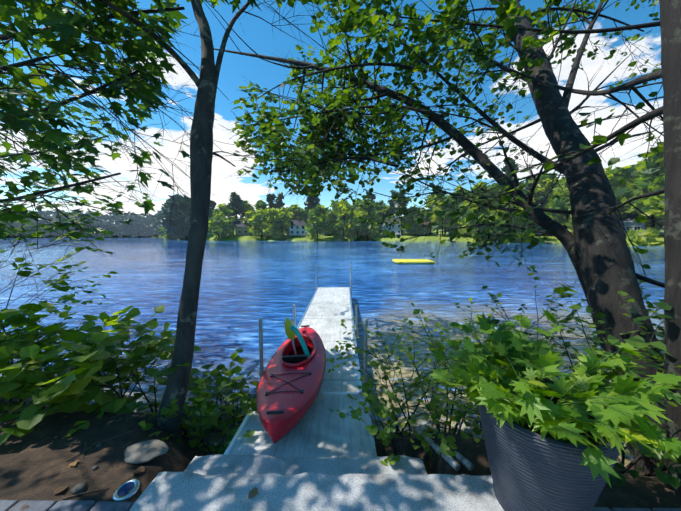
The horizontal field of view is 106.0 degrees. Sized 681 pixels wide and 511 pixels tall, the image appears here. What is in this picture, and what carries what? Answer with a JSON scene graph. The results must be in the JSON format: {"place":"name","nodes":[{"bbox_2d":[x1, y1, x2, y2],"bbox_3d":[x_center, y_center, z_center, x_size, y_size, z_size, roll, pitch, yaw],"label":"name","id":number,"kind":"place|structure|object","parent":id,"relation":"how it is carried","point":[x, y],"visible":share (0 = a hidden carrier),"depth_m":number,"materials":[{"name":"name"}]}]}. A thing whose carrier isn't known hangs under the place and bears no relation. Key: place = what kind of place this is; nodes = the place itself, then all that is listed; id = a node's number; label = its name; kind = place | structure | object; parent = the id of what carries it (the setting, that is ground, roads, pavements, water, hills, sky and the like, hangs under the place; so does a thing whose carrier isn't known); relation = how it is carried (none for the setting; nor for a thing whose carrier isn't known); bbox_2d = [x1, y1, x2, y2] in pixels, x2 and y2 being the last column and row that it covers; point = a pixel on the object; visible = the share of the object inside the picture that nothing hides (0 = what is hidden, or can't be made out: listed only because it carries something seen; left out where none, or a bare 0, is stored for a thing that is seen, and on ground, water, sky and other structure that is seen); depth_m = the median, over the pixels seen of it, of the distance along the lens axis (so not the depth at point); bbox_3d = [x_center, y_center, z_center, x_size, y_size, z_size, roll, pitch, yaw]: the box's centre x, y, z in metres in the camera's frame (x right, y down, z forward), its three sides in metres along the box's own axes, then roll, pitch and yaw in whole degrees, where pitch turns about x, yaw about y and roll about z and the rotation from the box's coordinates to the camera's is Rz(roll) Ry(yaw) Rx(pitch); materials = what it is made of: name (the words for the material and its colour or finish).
{"place":"outdoors","nodes":[
{"label":"outdoors","id":0,"kind":"place"},
{"bbox_2d":[0,193,190,239],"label":"trees","id":1,"kind":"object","parent":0,"point":[143,224],"materials":[{"name":"plant"}]},
{"bbox_2d":[0,0,260,262],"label":"maple","id":2,"kind":"object","parent":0,"point":[56,18],"depth_m":2.92,"materials":[{"name":"green plant"}]},
{"bbox_2d":[0,401,645,510],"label":"fallen leaves","id":3,"kind":"object","parent":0,"point":[253,492],"depth_m":1.77,"materials":[{"name":"brown plant"}]},
{"bbox_2d":[0,0,663,219],"label":"sky","id":4,"kind":"structure","parent":0,"point":[258,34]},
{"bbox_2d":[0,237,664,466],"bbox_3d":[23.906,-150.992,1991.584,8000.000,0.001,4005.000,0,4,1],"label":"lake water","id":5,"kind":"structure","parent":0,"point":[245,286],"depth_m":10.55,"materials":[{"name":"blue liquid"}]},
{"bbox_2d":[392,259,434,263],"bbox_3d":[6.024,0.489,21.413,3.100,0.227,2.000,0,4,1],"label":"swim raft","id":6,"kind":"object","parent":5,"relation":"on","point":[412,261],"visible":0.98,"depth_m":20.46,"materials":[{"name":"yellow plastic"}]},
{"bbox_2d":[0,220,680,510],"bbox_3d":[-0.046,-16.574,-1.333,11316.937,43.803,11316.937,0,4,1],"label":"ground","id":7,"kind":"structure","parent":0,"point":[34,465],"depth_m":1.87,"materials":[{"name":"brown soil"}]},
{"bbox_2d":[0,401,19,410],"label":"plants","id":8,"kind":"object","parent":7,"relation":"on","point":[6,407],"depth_m":2.22,"materials":[{"name":"green plant"}]},
{"bbox_2d":[0,323,116,409],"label":"bush stems","id":9,"kind":"object","parent":7,"relation":"on","point":[42,368],"visible":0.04,"depth_m":3.09,"materials":[{"name":"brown plant"}]},
{"bbox_2d":[0,302,121,397],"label":"bush leaves","id":10,"kind":"object","parent":9,"relation":"attached to","point":[3,316],"visible":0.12,"depth_m":2.95,"materials":[{"name":"green plant"}]},
{"bbox_2d":[0,190,117,403],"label":"shrub","id":11,"kind":"object","parent":7,"relation":"on","point":[64,288],"depth_m":3.12,"materials":[{"name":"green plant"}]},
{"bbox_2d":[0,303,200,444],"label":"bush leaves","id":12,"kind":"object","parent":7,"relation":"on","point":[100,343],"visible":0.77,"depth_m":2.32,"materials":[{"name":"green plant"}]},
{"bbox_2d":[89,392,130,411],"bbox_3d":[-3.069,2.009,3.412,0.473,0.262,0.501,-4,6,-39],"label":"shore rock","id":13,"kind":"object","parent":7,"relation":"on","point":[93,401],"visible":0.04,"depth_m":3.38,"materials":[{"name":"grey stone"}]},
{"bbox_2d":[112,478,139,501],"bbox_3d":[-1.328,1.459,1.593,0.136,0.043,0.135,0,4,1],"label":"solar disc light","id":14,"kind":"object","parent":7,"relation":"on","point":[126,490],"visible":0.94,"depth_m":1.58,"materials":[{"name":"silver"}]},
{"bbox_2d":[124,440,168,463],"bbox_3d":[-1.420,1.428,1.869,0.328,0.044,0.204,0,4,1],"label":"flat rock","id":15,"kind":"object","parent":7,"relation":"on","point":[144,452],"visible":1,"depth_m":1.85,"materials":[{"name":"grey stone"}]},
{"bbox_2d":[134,398,161,412],"bbox_3d":[-2.439,1.993,3.330,0.434,0.258,0.354,2,5,29],"label":"shore rock","id":16,"kind":"object","parent":7,"relation":"on","point":[159,400],"visible":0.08,"depth_m":3.25,"materials":[{"name":"grey stone"}]},
{"bbox_2d":[141,408,158,413],"bbox_3d":[-2.356,1.973,3.150,0.271,0.159,0.288,0,4,1],"label":"shore rock","id":17,"kind":"object","parent":7,"relation":"on","point":[148,410],"visible":0.1,"depth_m":3.16,"materials":[{"name":"grey stone"}]},
{"bbox_2d":[0,0,322,436],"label":"tree trunk","id":18,"kind":"object","parent":7,"relation":"on","point":[202,153],"depth_m":2.46,"materials":[{"name":"brown wood"}]},
{"bbox_2d":[182,407,195,419],"bbox_3d":[-1.919,1.950,3.131,0.328,0.198,0.261,0,4,1],"label":"shore rock","id":19,"kind":"object","parent":7,"relation":"on","point":[185,416],"visible":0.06,"depth_m":3.06,"materials":[{"name":"grey stone"}]},
{"bbox_2d":[134,364,252,455],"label":"plants","id":20,"kind":"object","parent":7,"relation":"on","point":[174,407],"depth_m":2.38,"materials":[{"name":"green plant"}]},
{"bbox_2d":[145,348,259,453],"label":"bush leaves","id":21,"kind":"object","parent":7,"relation":"on","point":[224,382],"visible":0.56,"depth_m":2.76,"materials":[{"name":"green plant"}]},
{"bbox_2d":[195,406,232,433],"bbox_3d":[-1.559,2.024,3.096,0.523,0.292,0.398,0,4,1],"label":"shore rock","id":22,"kind":"object","parent":7,"relation":"on","point":[215,429],"visible":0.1,"depth_m":3.05,"materials":[{"name":"grey stone"}]},
{"bbox_2d":[234,221,252,235],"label":"tan house","id":23,"kind":"structure","parent":7,"relation":"on","point":[240,228],"depth_m":132.18,"materials":[{"name":"beige"}]},
{"bbox_2d":[286,219,305,236],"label":"white house","id":24,"kind":"structure","parent":7,"relation":"on","point":[296,228],"depth_m":132.76,"materials":[{"name":"white paint"}]},
{"bbox_2d":[224,264,376,457],"bbox_3d":[-0.290,1.843,5.657,1.390,2.616,7.217,0,4,1],"label":"dock","id":25,"kind":"object","parent":7,"relation":"on","point":[319,429],"visible":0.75,"depth_m":2.72,"materials":[{"name":"grey wood"}]},
{"bbox_2d":[256,318,325,443],"bbox_3d":[-0.555,1.236,3.152,0.738,0.672,2.182,-3,4,-1],"label":"red kayak","id":26,"kind":"object","parent":25,"relation":"on","point":[290,383],"visible":1,"depth_m":2.72,"materials":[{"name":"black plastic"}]},
{"bbox_2d":[184,454,426,475],"bbox_3d":[-0.260,1.718,1.840,1.786,0.321,0.368,0,4,1],"label":"granite step","id":27,"kind":"object","parent":7,"relation":"on","point":[216,464],"visible":0.4,"depth_m":1.90,"materials":[{"name":"grey stone"}]},
{"bbox_2d":[129,472,503,510],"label":"granite slab","id":28,"kind":"structure","parent":7,"relation":"on","point":[184,491],"depth_m":1.51,"materials":[{"name":"grey stone"}]},
{"bbox_2d":[478,374,625,510],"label":"ribbed planter","id":29,"kind":"object","parent":28,"relation":"on","point":[531,470],"visible":0.54,"depth_m":1.22,"materials":[{"name":"plastic"}]},
{"bbox_2d":[429,309,680,487],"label":"planter plant","id":30,"kind":"object","parent":29,"relation":"in","point":[526,406],"depth_m":1.22,"materials":[{"name":"green plant"}]},
{"bbox_2d":[0,421,665,494],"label":"pebbles","id":31,"kind":"object","parent":7,"relation":"on","point":[82,487],"visible":0.44,"depth_m":1.58,"materials":[{"name":"grey stone"}]},
{"bbox_2d":[0,500,680,510],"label":"paving stones","id":32,"kind":"object","parent":7,"relation":"on","point":[65,505],"visible":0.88,"depth_m":1.46,"materials":[{"name":"grey stone"}]},
{"bbox_2d":[377,216,403,235],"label":"grey house","id":33,"kind":"structure","parent":7,"relation":"on","point":[396,228],"depth_m":120.97,"materials":[{"name":"grey"}]},
{"bbox_2d":[329,356,507,465],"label":"plants","id":34,"kind":"object","parent":7,"relation":"on","point":[444,447],"depth_m":2.10,"materials":[{"name":"green plant"}]},
{"bbox_2d":[410,220,429,234],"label":"cottage","id":35,"kind":"structure","parent":7,"relation":"on","point":[425,225],"depth_m":121.97,"materials":[{"name":"beige"}]},
{"bbox_2d":[334,298,508,468],"bbox_3d":[1.182,1.281,2.719,2.630,1.706,2.118,0,4,1],"label":"shrub","id":36,"kind":"object","parent":7,"relation":"on","point":[417,406],"visible":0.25,"depth_m":2.68,"materials":[{"name":"brown plant"}]},
{"bbox_2d":[325,293,637,472],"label":"bush leaves","id":37,"kind":"object","parent":36,"relation":"attached to","point":[391,396],"visible":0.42,"depth_m":2.46,"materials":[{"name":"green plant"}]},
{"bbox_2d":[186,0,680,494],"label":"trees","id":38,"kind":"object","parent":7,"relation":"on","point":[595,244],"depth_m":3.75,"materials":[{"name":"green plant"}]},
{"bbox_2d":[415,427,473,470],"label":"dock pipes","id":39,"kind":"object","parent":7,"relation":"on","point":[463,461],"visible":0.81,"depth_m":1.80,"materials":[{"name":"metal"}]},
{"bbox_2d":[448,218,468,234],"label":"house","id":40,"kind":"structure","parent":7,"relation":"on","point":[455,225],"depth_m":119.77,"materials":[{"name":"white paint"}]},
{"bbox_2d":[453,419,480,433],"bbox_3d":[1.482,2.037,2.969,0.372,0.220,0.351,0,4,1],"label":"shore rock","id":41,"kind":"object","parent":7,"relation":"on","point":[464,428],"visible":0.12,"depth_m":2.93,"materials":[{"name":"grey stone"}]},
{"bbox_2d":[472,433,483,438],"bbox_3d":[1.479,2.046,2.763,0.363,0.184,0.243,0,4,1],"label":"shore rock","id":42,"kind":"object","parent":7,"relation":"on","point":[480,436],"visible":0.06,"depth_m":2.77,"materials":[{"name":"grey stone"}]},
{"bbox_2d":[529,223,551,235],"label":"house","id":43,"kind":"structure","parent":7,"relation":"on","point":[540,228],"depth_m":91.29,"materials":[{"name":"grey"}]},
{"bbox_2d":[489,280,664,382],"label":"bush stems","id":44,"kind":"object","parent":7,"relation":"on","point":[558,323],"visible":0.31,"depth_m":3.34,"materials":[{"name":"brown plant"}]},
{"bbox_2d":[482,265,664,369],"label":"bush leaves","id":45,"kind":"object","parent":44,"relation":"attached to","point":[570,318],"visible":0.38,"depth_m":3.26,"materials":[{"name":"green plant"}]},
{"bbox_2d":[476,294,680,475],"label":"bush stems","id":46,"kind":"object","parent":7,"relation":"on","point":[635,461],"visible":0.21,"depth_m":1.84,"materials":[{"name":"brown plant"}]},
{"bbox_2d":[468,283,680,488],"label":"bush","id":47,"kind":"object","parent":46,"relation":"attached to","point":[671,480],"visible":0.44,"depth_m":1.59,"materials":[{"name":"green plant"}]},
{"bbox_2d":[618,212,648,236],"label":"cottage","id":48,"kind":"structure","parent":7,"relation":"on","point":[629,221],"depth_m":68.28,"materials":[{"name":"grey"}]},
{"bbox_2d":[158,150,664,240],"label":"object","id":49,"kind":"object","parent":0,"point":[654,169],"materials":[{"name":"green plant"}]},
{"bbox_2d":[208,158,540,219],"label":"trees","id":50,"kind":"object","parent":49,"relation":"on","point":[235,199],"visible":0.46,"depth_m":129.79,"materials":[{"name":"green plant"}]},
{"bbox_2d":[160,145,664,244],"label":"trees","id":51,"kind":"object","parent":49,"relation":"on","point":[276,215],"visible":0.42,"depth_m":107.15,"materials":[{"name":"green plant"}]}
]}

